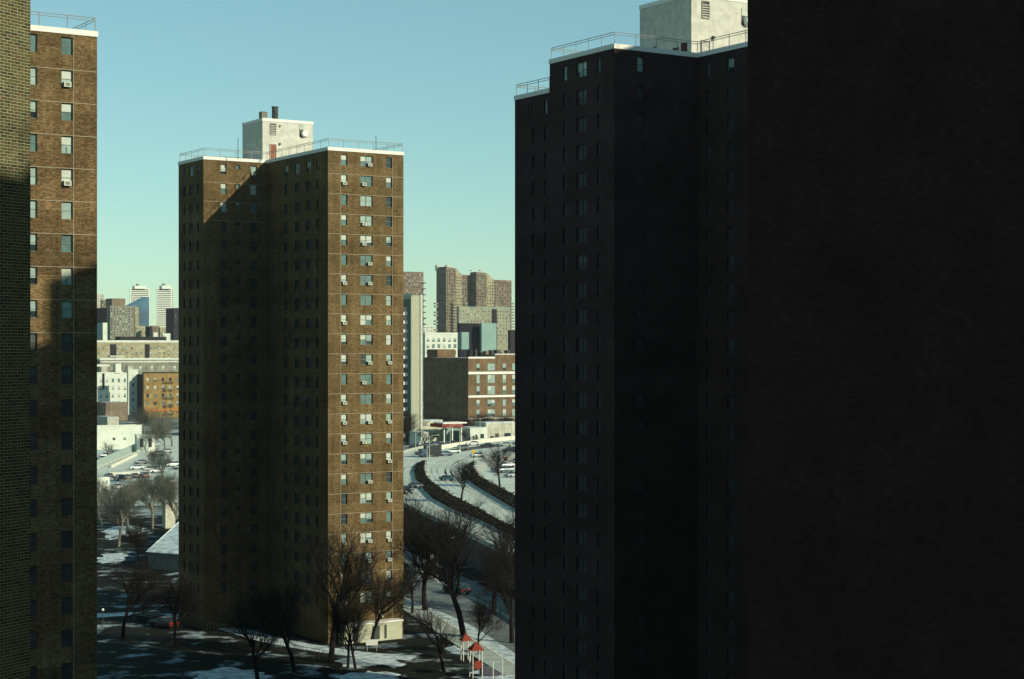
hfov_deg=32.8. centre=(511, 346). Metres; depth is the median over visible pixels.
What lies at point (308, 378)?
window
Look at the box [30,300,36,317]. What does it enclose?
window
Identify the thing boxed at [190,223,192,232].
window
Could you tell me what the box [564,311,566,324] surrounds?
window
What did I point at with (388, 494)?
window
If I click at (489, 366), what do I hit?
window
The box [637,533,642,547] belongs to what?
window
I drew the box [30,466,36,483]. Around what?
window
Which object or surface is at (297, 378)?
window
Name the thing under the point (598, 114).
window
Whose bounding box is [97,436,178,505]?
parking lot
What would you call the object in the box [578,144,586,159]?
window
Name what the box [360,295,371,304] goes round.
window
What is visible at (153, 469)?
parked car
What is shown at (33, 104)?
window
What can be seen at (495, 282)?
window
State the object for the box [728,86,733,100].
window
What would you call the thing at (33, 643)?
window
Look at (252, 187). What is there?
window
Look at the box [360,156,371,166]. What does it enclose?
window
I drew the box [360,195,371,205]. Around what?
window
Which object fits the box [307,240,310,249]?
window
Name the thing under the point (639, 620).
window
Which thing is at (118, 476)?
parked car
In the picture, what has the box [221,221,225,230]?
window
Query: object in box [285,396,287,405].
window
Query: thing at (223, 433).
window
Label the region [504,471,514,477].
parked car
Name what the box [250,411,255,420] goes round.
window
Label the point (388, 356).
window
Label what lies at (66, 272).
window
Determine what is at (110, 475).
parked car
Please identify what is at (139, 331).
city building
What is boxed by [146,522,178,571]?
garage
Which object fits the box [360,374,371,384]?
window
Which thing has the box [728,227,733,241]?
window
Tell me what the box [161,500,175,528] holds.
pale kiosk
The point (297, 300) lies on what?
window
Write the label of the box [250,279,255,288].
window
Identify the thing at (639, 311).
window
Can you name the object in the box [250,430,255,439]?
window
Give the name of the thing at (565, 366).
window
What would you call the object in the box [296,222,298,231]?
window
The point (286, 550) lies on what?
window
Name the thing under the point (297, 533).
window
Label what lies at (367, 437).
window
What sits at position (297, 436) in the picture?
window
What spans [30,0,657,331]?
sky
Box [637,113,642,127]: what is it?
window
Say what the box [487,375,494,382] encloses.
window
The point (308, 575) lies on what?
window
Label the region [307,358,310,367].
window
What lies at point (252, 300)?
window
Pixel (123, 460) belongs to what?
wall
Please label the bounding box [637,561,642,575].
window
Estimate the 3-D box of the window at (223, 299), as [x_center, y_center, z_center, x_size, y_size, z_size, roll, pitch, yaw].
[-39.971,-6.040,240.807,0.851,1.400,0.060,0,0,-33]
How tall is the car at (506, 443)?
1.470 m
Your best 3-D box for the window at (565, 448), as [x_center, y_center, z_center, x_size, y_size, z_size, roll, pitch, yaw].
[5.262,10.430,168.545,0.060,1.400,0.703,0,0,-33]
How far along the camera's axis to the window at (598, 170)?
163.97 m
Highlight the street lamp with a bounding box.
[447,427,473,452]
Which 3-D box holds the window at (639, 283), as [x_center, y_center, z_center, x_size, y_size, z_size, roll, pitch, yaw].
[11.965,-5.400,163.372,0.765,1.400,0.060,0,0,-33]
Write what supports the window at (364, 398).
in the brick tower at (290, 334)
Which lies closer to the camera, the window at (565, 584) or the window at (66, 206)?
the window at (66, 206)
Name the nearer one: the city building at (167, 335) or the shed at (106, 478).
the shed at (106, 478)
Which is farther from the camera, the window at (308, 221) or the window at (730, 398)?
the window at (308, 221)
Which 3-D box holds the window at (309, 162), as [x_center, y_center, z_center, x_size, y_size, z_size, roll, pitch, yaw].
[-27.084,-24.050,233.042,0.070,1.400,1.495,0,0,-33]
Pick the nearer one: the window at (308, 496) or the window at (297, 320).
the window at (308, 496)
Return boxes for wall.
[0,0,30,678]
[109,471,147,475]
[111,453,136,467]
[403,446,508,551]
[403,508,514,590]
[442,436,514,448]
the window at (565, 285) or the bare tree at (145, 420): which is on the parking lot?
the bare tree at (145, 420)
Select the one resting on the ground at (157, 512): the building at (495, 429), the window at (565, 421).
the building at (495, 429)
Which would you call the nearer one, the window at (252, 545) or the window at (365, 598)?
the window at (365, 598)
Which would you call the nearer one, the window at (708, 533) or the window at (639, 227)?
the window at (639, 227)
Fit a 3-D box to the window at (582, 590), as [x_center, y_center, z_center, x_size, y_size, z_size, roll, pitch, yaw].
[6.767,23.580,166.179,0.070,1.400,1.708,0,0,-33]
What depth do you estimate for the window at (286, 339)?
239.13 m
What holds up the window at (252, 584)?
in the brick tower at (290, 334)
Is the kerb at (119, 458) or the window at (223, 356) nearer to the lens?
the window at (223, 356)
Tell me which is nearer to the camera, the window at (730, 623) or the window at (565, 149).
the window at (730, 623)
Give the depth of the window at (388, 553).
233.08 m
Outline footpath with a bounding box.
[417,603,514,660]
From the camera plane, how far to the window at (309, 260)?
233.02 m
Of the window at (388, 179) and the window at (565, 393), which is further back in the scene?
the window at (388, 179)
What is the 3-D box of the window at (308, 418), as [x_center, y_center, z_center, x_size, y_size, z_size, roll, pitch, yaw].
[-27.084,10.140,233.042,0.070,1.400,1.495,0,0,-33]
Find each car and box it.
[104,473,113,477]
[113,474,124,480]
[129,465,144,469]
[130,473,139,477]
[133,459,147,463]
[134,610,164,619]
[139,472,149,477]
[142,465,157,470]
[147,616,178,628]
[148,468,164,472]
[164,461,178,466]
[403,485,412,493]
[408,481,422,487]
[438,475,456,480]
[439,451,452,455]
[442,582,470,594]
[446,448,460,452]
[453,444,468,449]
[466,441,479,444]
[469,452,484,456]
[479,443,493,446]
[495,465,513,471]
[498,442,512,445]
[499,462,514,466]
[502,446,514,451]
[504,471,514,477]
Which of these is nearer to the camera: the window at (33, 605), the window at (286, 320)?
the window at (33, 605)
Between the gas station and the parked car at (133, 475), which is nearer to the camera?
the parked car at (133, 475)
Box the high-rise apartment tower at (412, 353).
[403,293,422,442]
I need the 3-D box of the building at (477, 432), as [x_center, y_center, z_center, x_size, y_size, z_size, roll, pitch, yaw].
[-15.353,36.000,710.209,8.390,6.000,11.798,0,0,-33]
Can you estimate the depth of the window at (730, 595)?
162.87 m
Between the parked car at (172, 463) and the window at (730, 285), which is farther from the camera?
the parked car at (172, 463)
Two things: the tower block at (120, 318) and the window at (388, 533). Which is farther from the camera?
the tower block at (120, 318)
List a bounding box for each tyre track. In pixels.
[403,457,436,516]
[403,457,492,540]
[409,458,503,540]
[417,458,501,534]
[430,447,505,517]
[436,449,508,517]
[444,452,502,510]
[444,452,514,515]
[449,454,514,510]
[450,451,509,510]
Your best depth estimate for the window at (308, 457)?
233.16 m
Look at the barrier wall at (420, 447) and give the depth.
333.46 m
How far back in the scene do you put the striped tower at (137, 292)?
2656.55 m
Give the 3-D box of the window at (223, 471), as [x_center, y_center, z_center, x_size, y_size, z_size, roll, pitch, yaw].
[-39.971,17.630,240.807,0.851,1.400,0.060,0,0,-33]
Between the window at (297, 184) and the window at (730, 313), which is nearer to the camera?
the window at (730, 313)
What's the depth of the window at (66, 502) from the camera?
140.82 m
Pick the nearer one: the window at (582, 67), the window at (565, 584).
the window at (582, 67)
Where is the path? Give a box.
[97,612,417,659]
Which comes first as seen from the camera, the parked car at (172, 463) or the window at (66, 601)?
the window at (66, 601)
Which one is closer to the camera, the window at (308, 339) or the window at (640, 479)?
the window at (640, 479)
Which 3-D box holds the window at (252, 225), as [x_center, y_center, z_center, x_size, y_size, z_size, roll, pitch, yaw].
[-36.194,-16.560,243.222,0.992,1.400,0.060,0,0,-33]
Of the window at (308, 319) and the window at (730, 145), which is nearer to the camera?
the window at (730, 145)
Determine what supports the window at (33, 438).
in the brick tower at (63, 352)
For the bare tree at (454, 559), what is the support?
on the lawn at (140, 652)
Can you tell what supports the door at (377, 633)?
in the brick tower at (290, 334)
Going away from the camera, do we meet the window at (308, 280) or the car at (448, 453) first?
the window at (308, 280)
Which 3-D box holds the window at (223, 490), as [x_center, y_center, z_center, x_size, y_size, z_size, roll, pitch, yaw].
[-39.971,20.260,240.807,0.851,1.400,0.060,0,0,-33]
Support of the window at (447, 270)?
in the brown tower at (455, 287)
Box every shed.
[97,401,127,420]
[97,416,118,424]
[97,476,109,489]
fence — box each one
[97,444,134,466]
[164,614,236,635]
[256,634,327,660]
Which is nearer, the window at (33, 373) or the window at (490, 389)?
the window at (33, 373)
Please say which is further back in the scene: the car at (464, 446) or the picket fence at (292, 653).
the car at (464, 446)
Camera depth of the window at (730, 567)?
162.91 m
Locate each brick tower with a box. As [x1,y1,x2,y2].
[30,11,97,678]
[178,106,403,643]
[514,0,747,678]
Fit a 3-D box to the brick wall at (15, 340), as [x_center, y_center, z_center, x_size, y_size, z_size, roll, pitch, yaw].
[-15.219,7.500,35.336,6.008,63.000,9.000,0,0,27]
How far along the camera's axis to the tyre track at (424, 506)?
386.94 m
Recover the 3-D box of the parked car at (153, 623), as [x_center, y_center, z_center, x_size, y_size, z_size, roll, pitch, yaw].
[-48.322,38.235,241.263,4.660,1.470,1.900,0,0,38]
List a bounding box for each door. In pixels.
[269,144,276,158]
[372,625,379,638]
[384,625,386,637]
[681,42,686,51]
[701,41,709,51]
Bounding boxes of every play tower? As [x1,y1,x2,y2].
[459,633,472,660]
[467,642,500,677]
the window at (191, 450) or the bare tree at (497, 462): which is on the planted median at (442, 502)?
the bare tree at (497, 462)
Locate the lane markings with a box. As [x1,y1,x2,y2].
[406,456,506,533]
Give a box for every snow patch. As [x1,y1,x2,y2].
[97,553,130,562]
[101,525,150,539]
[190,667,272,678]
[335,656,405,667]
[335,671,400,678]
[445,645,468,654]
[470,660,514,678]
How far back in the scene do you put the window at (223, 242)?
240.89 m
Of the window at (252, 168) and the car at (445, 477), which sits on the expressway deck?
the car at (445, 477)
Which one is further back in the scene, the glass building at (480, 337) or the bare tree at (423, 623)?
the glass building at (480, 337)
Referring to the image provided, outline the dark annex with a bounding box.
[137,374,141,412]
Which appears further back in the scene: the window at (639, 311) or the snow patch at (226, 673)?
the snow patch at (226, 673)
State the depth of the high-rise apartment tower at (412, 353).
701.80 m
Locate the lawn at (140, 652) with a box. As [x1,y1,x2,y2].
[97,516,514,678]
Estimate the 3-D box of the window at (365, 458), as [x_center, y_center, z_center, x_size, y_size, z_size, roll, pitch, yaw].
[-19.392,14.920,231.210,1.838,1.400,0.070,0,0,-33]
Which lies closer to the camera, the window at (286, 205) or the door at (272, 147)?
the window at (286, 205)
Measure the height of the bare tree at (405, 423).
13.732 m
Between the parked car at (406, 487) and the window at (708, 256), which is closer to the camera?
the window at (708, 256)
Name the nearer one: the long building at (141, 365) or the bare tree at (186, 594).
the bare tree at (186, 594)
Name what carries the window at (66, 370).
in the brick tower at (63, 352)
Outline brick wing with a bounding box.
[748,0,1023,678]
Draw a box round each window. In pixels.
[30,34,36,51]
[30,67,36,84]
[30,100,36,117]
[30,134,36,151]
[30,167,36,184]
[30,200,36,217]
[30,233,36,250]
[30,267,36,284]
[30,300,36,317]
[30,333,36,350]
[30,367,36,383]
[30,400,36,417]
[30,433,36,450]
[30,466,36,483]
[30,499,36,516]
[30,533,36,550]
[30,566,36,583]
[30,599,36,616]
[30,632,36,649]
[30,666,36,678]
[62,37,71,54]
[62,70,71,87]
[62,103,71,120]
[62,136,71,153]
[62,169,71,186]
[62,202,71,218]
[62,235,71,251]
[62,268,71,284]
[62,300,71,317]
[62,333,71,350]
[62,366,71,383]
[62,399,71,416]
[62,432,71,449]
[62,465,71,482]
[62,498,71,515]
[62,531,71,548]
[62,564,71,581]
[62,596,71,613]
[62,629,71,646]
[62,662,71,678]
[140,438,151,446]
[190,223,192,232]
[190,242,192,251]
[190,261,192,270]
[190,280,192,289]
[190,317,192,326]
[190,336,192,345]
[190,355,192,364]
[190,374,192,383]
[190,393,192,402]
[190,449,192,458]
[190,468,192,477]
[190,487,192,496]
[221,164,225,173]
[221,183,225,192]
[221,202,225,208]
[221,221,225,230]
[221,240,225,249]
[221,259,225,268]
[221,278,225,287]
[221,297,225,306]
[221,316,225,325]
[221,335,225,344]
[221,354,225,363]
[221,373,225,383]
[221,392,225,402]
[221,411,225,421]
[221,430,225,440]
[221,449,225,459]
[221,468,225,478]
[221,487,225,497]
[221,506,225,516]
[221,525,225,535]
[221,544,225,554]
[221,563,225,573]
[221,583,225,592]
[250,166,255,172]
[250,185,255,194]
[250,204,255,213]
[250,222,255,232]
[250,241,255,250]
[250,260,255,269]
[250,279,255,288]
[250,298,255,307]
[250,317,255,326]
[250,335,255,344]
[250,354,255,363]
[250,373,255,382]
[250,392,255,401]
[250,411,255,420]
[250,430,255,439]
[250,448,255,458]
[250,467,255,476]
[250,486,255,495]
[250,505,255,514]
[250,524,255,533]
[250,543,255,552]
[250,561,255,571]
[250,580,255,589]
[285,166,287,175]
[285,185,287,194]
[285,204,287,213]
[285,223,287,232]
[285,242,287,252]
[285,261,287,271]
[285,281,287,290]
[285,300,287,309]
[285,319,287,328]
[285,338,287,347]
[285,357,287,367]
[285,377,287,386]
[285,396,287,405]
[285,415,287,424]
[285,434,287,443]
[285,453,287,462]
[285,472,287,482]
[285,491,287,501]
[285,511,287,520]
[285,530,287,539]
[285,549,287,558]
[296,163,298,173]
[296,183,298,192]
[296,202,298,212]
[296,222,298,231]
[296,241,298,250]
[296,260,298,270]
[296,280,298,289]
[296,299,298,309]
[296,319,298,328]
[296,338,298,347]
[296,357,298,367]
[296,377,298,386]
[296,396,298,406]
[296,416,298,425]
[296,435,298,444]
[296,454,298,464]
[296,474,298,483]
[296,493,298,503]
[296,513,298,522]
[296,532,298,541]
[296,551,298,561]
[307,161,310,171]
[307,181,310,190]
[307,200,310,210]
[307,220,310,230]
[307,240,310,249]
[307,259,310,269]
[307,279,310,289]
[307,299,310,308]
[307,318,310,328]
[307,338,310,347]
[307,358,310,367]
[307,377,310,387]
[307,397,310,406]
[307,417,310,426]
[307,436,310,446]
[307,456,310,465]
[307,475,310,485]
[307,495,310,505]
[307,515,310,524]
[307,534,310,544]
[307,574,310,584]
[307,594,310,603]
[341,154,346,164]
[341,174,346,181]
[341,194,346,204]
[341,214,346,224]
[341,234,346,244]
[341,254,346,264]
[341,274,346,281]
[341,294,346,304]
[341,314,346,321]
[341,334,346,344]
[341,354,346,364]
[341,374,346,384]
[341,394,346,400]
[341,414,346,420]
[341,434,346,444]
[341,454,346,464]
[341,474,346,484]
[341,494,346,504]
[341,514,346,524]
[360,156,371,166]
[360,176,371,186]
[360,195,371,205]
[360,215,371,225]
[360,235,371,245]
[360,255,371,265]
[360,275,371,285]
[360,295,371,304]
[360,314,371,324]
[360,334,371,344]
[360,354,371,364]
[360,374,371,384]
[360,394,371,403]
[360,413,371,423]
[360,433,371,443]
[360,453,371,463]
[360,473,371,483]
[360,493,371,503]
[360,512,371,522]
[360,532,371,542]
[360,592,371,602]
[386,157,390,167]
[386,177,390,187]
[386,197,390,206]
[386,216,390,226]
[386,236,390,246]
[386,256,390,265]
[386,275,390,285]
[386,295,390,305]
[386,315,390,324]
[386,334,390,344]
[386,354,390,364]
[386,374,390,383]
[386,393,390,403]
[386,413,390,423]
[386,433,390,442]
[386,452,390,462]
[386,472,390,481]
[386,492,390,498]
[386,511,390,521]
[386,531,390,537]
[386,551,390,557]
[404,274,422,293]
[447,270,454,331]
[456,277,460,331]
[460,310,508,338]
[463,277,470,304]
[476,375,479,382]
[476,386,479,394]
[477,275,485,305]
[487,364,494,369]
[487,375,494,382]
[487,386,494,393]
[487,400,494,405]
[487,409,494,416]
[495,282,510,328]
[564,66,566,80]
[564,93,566,107]
[564,120,566,134]
[564,148,566,161]
[564,175,566,188]
[564,202,566,216]
[564,229,566,243]
[564,256,566,270]
[564,284,566,297]
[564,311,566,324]
[564,338,566,351]
[564,365,566,379]
[564,392,566,406]
[564,419,566,433]
[564,447,566,460]
[564,474,566,487]
[564,501,566,514]
[564,528,566,542]
[564,555,566,569]
[564,582,566,596]
[564,610,566,623]
[564,637,566,650]
[564,664,566,677]
[578,61,586,76]
[578,89,586,104]
[578,117,586,131]
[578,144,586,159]
[578,172,586,186]
[578,200,586,214]
[578,227,586,241]
[578,255,586,269]
[578,282,586,296]
[578,310,586,324]
[578,338,586,351]
[578,365,586,379]
[578,393,586,407]
[578,420,586,434]
[578,448,586,462]
[578,475,586,490]
[578,503,586,517]
[578,530,586,545]
[578,558,586,573]
[578,585,586,600]
[578,613,586,628]
[578,640,586,656]
[578,668,586,678]
[598,58,599,72]
[598,86,599,100]
[598,114,599,128]
[598,142,599,156]
[598,170,599,184]
[598,198,599,212]
[598,226,599,240]
[598,254,599,268]
[598,282,599,296]
[598,310,599,324]
[598,338,599,352]
[637,57,642,71]
[637,85,642,99]
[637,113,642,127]
[637,141,642,155]
[637,169,642,183]
[637,197,642,211]
[637,225,642,239]
[637,253,642,267]
[637,281,642,295]
[637,309,642,323]
[637,337,642,351]
[637,365,642,379]
[637,393,642,407]
[637,421,642,435]
[637,449,642,463]
[637,477,642,491]
[637,505,642,519]
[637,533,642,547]
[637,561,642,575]
[637,589,642,604]
[637,617,642,632]
[637,645,642,660]
[637,673,642,678]
[708,173,709,187]
[708,201,709,215]
[708,256,709,270]
[708,284,709,298]
[708,339,709,353]
[708,367,709,381]
[708,422,709,436]
[708,450,709,464]
[708,533,709,547]
[728,58,733,72]
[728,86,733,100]
[728,114,733,128]
[728,142,733,156]
[728,170,733,185]
[728,198,733,213]
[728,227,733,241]
[728,255,733,269]
[728,283,733,297]
[728,311,733,325]
[728,339,733,353]
[728,367,733,381]
[728,395,733,410]
[728,424,733,438]
[728,452,733,466]
[728,480,733,494]
[728,508,733,522]
[728,536,733,550]
[728,564,733,579]
[728,592,733,607]
[728,620,733,635]
[728,648,733,663]
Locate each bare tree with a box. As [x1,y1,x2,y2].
[97,473,144,535]
[97,474,104,493]
[97,479,123,513]
[97,486,115,527]
[98,550,176,638]
[100,486,141,546]
[101,442,115,454]
[117,516,152,565]
[121,480,143,516]
[127,465,178,527]
[129,404,153,433]
[130,410,163,439]
[136,472,152,499]
[140,417,175,448]
[140,472,174,506]
[144,411,178,445]
[144,444,174,473]
[152,470,178,523]
[156,570,213,646]
[221,596,285,678]
[233,571,312,671]
[298,519,400,662]
[316,588,372,668]
[330,598,371,668]
[357,567,420,638]
[388,490,494,635]
[403,412,414,443]
[403,477,482,609]
[403,552,433,613]
[404,411,421,435]
[408,597,466,671]
[417,429,432,443]
[430,413,451,427]
[446,416,465,427]
[450,457,482,499]
[460,432,473,440]
[463,411,491,425]
[465,521,514,642]
[465,594,510,653]
[466,502,514,614]
[478,443,514,486]
[486,411,498,420]
[496,412,514,420]
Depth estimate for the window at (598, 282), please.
163.97 m
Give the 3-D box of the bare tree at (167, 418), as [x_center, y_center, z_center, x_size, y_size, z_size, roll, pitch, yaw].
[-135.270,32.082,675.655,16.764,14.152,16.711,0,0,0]
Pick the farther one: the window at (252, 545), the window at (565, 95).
the window at (252, 545)
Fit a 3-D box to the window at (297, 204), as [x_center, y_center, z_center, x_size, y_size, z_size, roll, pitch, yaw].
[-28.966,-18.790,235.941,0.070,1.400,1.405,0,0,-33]
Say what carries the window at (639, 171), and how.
in the brick tower at (631, 361)
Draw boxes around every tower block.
[97,294,103,307]
[97,308,106,322]
[100,300,106,307]
[106,298,135,339]
[134,307,138,336]
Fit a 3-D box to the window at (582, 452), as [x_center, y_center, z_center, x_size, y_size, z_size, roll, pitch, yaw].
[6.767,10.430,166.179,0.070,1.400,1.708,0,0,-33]
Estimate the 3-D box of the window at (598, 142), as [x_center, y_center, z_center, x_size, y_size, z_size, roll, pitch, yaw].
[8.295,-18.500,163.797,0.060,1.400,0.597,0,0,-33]
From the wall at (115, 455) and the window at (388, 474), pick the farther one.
the wall at (115, 455)
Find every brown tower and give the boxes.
[403,272,425,325]
[434,265,513,332]
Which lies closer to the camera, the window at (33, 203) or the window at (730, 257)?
the window at (33, 203)
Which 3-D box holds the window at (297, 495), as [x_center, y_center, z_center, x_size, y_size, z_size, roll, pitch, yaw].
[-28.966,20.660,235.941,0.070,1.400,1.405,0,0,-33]
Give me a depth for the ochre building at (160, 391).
941.40 m
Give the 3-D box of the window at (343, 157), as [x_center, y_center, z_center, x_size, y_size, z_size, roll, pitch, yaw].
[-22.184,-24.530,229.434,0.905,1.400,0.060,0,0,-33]
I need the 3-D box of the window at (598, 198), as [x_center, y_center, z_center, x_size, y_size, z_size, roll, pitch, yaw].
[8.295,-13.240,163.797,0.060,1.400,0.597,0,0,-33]
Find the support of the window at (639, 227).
in the brick tower at (631, 361)
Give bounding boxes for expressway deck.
[403,439,514,550]
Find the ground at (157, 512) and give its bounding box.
[97,414,458,515]
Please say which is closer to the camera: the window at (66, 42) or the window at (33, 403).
the window at (33, 403)
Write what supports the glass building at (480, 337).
on the ground at (157, 512)
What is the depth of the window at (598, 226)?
163.97 m
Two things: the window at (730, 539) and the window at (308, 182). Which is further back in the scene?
the window at (308, 182)
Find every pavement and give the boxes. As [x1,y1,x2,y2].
[403,599,514,675]
[476,454,514,474]
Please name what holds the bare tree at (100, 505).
on the lawn at (140, 652)
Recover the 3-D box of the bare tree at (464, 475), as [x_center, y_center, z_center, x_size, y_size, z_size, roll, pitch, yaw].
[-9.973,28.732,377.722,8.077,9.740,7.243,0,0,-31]
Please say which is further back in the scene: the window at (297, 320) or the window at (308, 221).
the window at (297, 320)
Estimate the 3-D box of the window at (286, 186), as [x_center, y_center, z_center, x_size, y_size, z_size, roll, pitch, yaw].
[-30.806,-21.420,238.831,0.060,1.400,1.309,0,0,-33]
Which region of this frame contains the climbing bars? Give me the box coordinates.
[493,657,502,678]
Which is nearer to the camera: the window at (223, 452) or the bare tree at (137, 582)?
the bare tree at (137, 582)
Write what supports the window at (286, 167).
in the brick tower at (290, 334)
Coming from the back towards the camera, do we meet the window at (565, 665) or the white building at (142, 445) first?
the white building at (142, 445)
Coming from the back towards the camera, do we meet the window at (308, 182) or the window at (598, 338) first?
the window at (308, 182)
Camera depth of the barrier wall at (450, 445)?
612.05 m
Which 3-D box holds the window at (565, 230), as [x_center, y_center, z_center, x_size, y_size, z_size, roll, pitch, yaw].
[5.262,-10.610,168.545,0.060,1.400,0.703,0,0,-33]
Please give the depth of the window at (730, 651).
162.83 m
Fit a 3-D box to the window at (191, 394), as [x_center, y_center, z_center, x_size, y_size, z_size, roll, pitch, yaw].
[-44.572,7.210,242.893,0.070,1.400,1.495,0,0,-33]
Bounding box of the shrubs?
[411,460,514,532]
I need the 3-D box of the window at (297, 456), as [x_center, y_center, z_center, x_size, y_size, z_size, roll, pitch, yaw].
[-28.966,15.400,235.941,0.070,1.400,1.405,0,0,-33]
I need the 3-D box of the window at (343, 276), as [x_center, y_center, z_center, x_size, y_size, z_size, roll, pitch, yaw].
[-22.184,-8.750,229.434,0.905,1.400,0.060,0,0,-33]
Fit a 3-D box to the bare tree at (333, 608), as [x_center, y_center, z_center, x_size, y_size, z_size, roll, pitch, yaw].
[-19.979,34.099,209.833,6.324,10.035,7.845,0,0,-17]
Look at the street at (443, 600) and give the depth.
263.57 m
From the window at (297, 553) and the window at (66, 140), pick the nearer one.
the window at (66, 140)
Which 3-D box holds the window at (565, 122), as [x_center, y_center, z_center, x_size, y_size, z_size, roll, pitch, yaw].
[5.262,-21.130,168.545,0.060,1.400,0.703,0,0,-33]
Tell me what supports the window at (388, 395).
in the brick tower at (290, 334)
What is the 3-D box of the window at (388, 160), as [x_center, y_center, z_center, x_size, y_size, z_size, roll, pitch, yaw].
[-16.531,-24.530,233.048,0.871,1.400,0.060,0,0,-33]
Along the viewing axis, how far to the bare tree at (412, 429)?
698.77 m
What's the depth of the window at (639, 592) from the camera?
163.43 m
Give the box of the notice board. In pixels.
[366,639,377,650]
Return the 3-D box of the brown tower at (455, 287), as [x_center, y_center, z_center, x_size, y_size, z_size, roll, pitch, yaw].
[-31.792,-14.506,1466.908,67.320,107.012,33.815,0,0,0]
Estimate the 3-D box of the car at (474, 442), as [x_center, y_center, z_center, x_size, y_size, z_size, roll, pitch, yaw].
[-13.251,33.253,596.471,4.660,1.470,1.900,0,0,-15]
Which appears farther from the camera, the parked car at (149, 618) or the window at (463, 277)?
the window at (463, 277)
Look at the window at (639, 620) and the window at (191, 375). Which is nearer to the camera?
the window at (639, 620)
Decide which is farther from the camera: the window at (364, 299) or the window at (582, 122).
the window at (364, 299)
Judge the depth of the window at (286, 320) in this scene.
239.13 m
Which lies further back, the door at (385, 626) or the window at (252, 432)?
the window at (252, 432)
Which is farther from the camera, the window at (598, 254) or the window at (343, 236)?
the window at (343, 236)
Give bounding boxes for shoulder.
[442,442,514,452]
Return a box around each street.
[97,436,178,482]
[403,545,514,652]
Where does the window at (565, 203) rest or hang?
in the brick tower at (631, 361)
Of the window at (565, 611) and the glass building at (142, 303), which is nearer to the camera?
the window at (565, 611)
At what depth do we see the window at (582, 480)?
166.17 m
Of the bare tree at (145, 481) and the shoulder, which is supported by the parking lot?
the bare tree at (145, 481)
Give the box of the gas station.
[430,421,466,442]
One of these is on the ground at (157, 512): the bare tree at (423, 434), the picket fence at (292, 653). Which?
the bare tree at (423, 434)
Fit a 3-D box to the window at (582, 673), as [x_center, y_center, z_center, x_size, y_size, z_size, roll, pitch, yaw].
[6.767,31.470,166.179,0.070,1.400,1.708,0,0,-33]
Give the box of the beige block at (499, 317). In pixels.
[457,306,510,352]
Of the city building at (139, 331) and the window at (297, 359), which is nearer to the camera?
the window at (297, 359)
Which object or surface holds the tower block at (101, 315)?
on the ground at (157, 512)
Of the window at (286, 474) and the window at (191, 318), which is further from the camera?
the window at (191, 318)
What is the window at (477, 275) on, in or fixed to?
in the brown tower at (455, 287)
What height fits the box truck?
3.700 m
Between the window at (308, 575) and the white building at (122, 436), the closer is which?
the window at (308, 575)
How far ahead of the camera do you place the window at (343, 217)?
229.47 m
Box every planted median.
[415,461,512,534]
[470,463,514,507]
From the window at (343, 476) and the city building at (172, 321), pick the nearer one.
the window at (343, 476)
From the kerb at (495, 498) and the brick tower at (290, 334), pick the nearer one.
the brick tower at (290, 334)
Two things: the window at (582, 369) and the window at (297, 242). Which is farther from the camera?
the window at (297, 242)
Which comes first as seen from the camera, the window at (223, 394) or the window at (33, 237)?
the window at (33, 237)
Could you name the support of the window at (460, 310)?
in the beige block at (499, 317)
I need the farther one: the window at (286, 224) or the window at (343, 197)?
the window at (286, 224)
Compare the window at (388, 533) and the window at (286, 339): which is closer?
the window at (388, 533)
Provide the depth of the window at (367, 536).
231.21 m
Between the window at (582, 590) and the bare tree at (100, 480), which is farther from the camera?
the bare tree at (100, 480)
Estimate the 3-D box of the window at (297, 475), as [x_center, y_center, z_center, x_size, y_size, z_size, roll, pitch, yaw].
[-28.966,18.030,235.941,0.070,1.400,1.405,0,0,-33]
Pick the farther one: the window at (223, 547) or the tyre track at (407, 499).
the tyre track at (407, 499)
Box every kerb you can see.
[97,443,158,467]
[405,597,514,664]
[413,465,512,536]
[469,465,514,509]
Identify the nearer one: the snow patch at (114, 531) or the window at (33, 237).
the window at (33, 237)
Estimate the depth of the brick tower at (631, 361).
165.10 m
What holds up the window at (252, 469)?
in the brick tower at (290, 334)
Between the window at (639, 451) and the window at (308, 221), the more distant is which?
the window at (308, 221)
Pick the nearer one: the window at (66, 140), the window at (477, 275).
the window at (66, 140)
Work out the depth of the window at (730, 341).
162.87 m
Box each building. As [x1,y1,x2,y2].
[97,323,106,339]
[97,337,178,357]
[97,355,137,414]
[97,358,178,373]
[97,424,141,449]
[126,297,148,325]
[134,434,154,451]
[135,326,145,336]
[142,372,178,418]
[145,326,151,336]
[152,326,158,336]
[159,327,165,336]
[162,333,169,339]
[166,308,178,339]
[409,431,428,444]
[423,326,433,332]
[423,332,457,413]
[423,419,442,440]
[424,349,514,427]
[458,323,495,356]
[458,426,487,440]
[474,421,514,437]
[508,330,514,353]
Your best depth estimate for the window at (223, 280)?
240.89 m
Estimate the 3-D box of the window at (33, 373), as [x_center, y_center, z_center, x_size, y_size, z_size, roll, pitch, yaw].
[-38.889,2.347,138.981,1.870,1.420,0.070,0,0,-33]
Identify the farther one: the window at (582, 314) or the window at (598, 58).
the window at (582, 314)
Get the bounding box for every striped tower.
[129,284,148,303]
[156,283,173,326]
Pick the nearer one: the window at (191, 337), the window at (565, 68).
the window at (565, 68)
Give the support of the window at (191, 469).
in the brick tower at (290, 334)
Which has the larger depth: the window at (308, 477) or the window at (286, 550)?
the window at (286, 550)
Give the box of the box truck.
[418,444,441,456]

